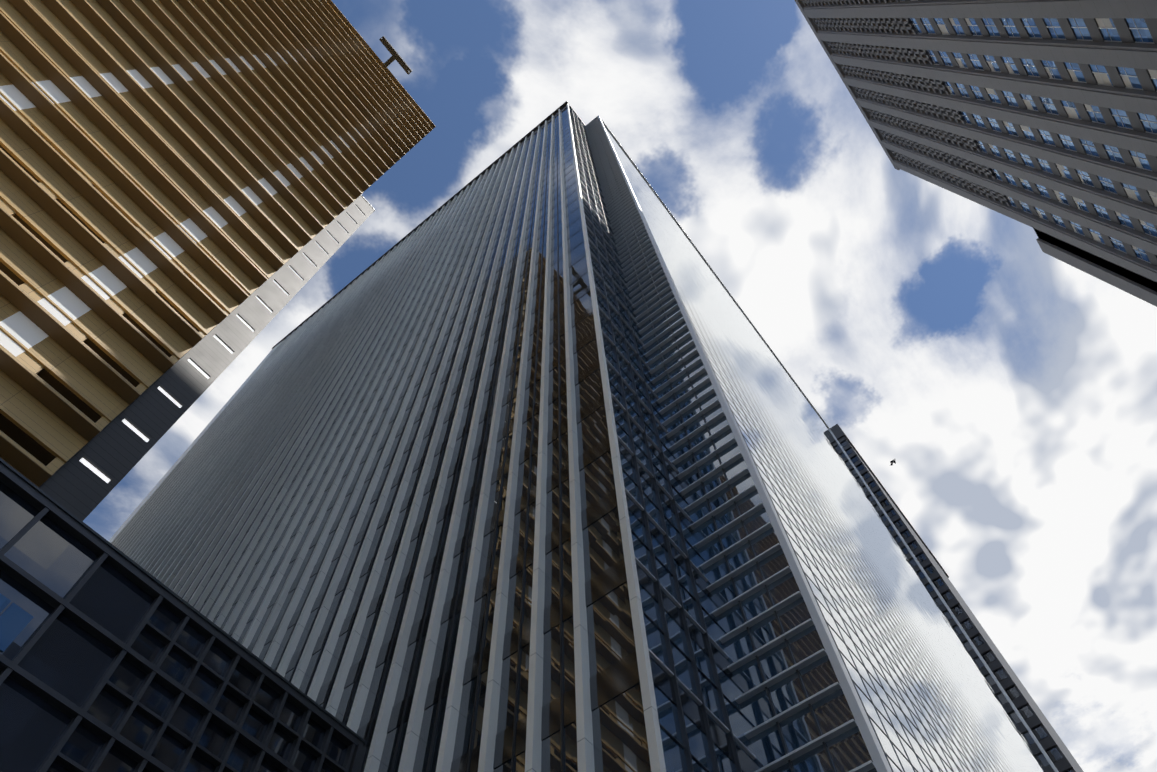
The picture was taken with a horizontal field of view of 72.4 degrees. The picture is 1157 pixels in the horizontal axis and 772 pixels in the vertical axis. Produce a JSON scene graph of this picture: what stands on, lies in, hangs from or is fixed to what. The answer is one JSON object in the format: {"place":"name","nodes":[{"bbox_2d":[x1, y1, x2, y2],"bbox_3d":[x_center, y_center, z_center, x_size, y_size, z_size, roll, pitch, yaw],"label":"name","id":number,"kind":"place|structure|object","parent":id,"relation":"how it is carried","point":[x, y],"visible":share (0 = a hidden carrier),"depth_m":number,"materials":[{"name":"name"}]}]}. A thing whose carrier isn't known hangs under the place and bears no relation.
{"place":"outdoors","nodes":[
{"label":"outdoors","id":0,"kind":"place"},
{"bbox_2d":[0,0,435,486],"bbox_3d":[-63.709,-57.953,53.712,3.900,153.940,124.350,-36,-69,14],"label":"tan tower","id":1,"kind":"structure","parent":0,"point":[179,179],"depth_m":56.22,"materials":[{"name":"beige metal"}]},
{"bbox_2d":[39,195,374,520],"bbox_3d":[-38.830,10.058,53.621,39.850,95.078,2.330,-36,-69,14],"label":"building wall","id":2,"kind":"structure","parent":1,"relation":"attached to","point":[85,480],"depth_m":46.11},
{"bbox_2d":[379,36,411,74],"bbox_3d":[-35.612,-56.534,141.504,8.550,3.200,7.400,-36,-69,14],"label":"roof crane","id":3,"kind":"object","parent":1,"relation":"on","point":[396,56],"visible":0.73,"depth_m":141.43,"materials":[{"name":"metal"}]},
{"bbox_2d":[83,0,1156,771],"label":"sky","id":4,"kind":"structure","parent":0,"point":[1010,388],"materials":[{"name":"white"}]},
{"bbox_2d":[795,0,1156,306],"bbox_3d":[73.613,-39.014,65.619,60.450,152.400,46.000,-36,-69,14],"label":"stone tower","id":5,"kind":"structure","parent":0,"point":[1039,117],"depth_m":88.66,"materials":[{"name":"grey stone"}]},
{"label":"ground","id":6,"kind":"structure","parent":0,"visible":0},
{"bbox_2d":[0,458,365,771],"bbox_3d":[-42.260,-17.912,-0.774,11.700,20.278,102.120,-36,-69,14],"label":"dark glass building","id":7,"kind":"structure","parent":6,"relation":"on","point":[113,658],"depth_m":19.56,"materials":[{"name":"glass"}]},
{"bbox_2d":[109,101,665,771],"bbox_3d":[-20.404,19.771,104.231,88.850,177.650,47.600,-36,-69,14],"label":"tower","id":8,"kind":"structure","parent":6,"relation":"on","point":[381,509],"depth_m":45.26,"materials":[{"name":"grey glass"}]},
{"bbox_2d":[569,107,756,771],"bbox_3d":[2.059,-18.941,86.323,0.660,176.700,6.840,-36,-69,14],"label":"skyscraper facade","id":9,"kind":"structure","parent":8,"relation":"attached to","point":[702,725],"depth_m":30.24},
{"bbox_2d":[585,115,1058,771],"bbox_3d":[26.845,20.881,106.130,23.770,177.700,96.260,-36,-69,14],"label":"tower slab","id":10,"kind":"structure","parent":6,"relation":"on","point":[847,643],"depth_m":43.46,"materials":[{"name":"grey glass"}]},
{"bbox_2d":[830,424,1083,771],"bbox_3d":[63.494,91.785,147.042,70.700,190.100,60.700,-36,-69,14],"label":"tower","id":11,"kind":"structure","parent":6,"relation":"on","point":[1059,754],"depth_m":154.28,"materials":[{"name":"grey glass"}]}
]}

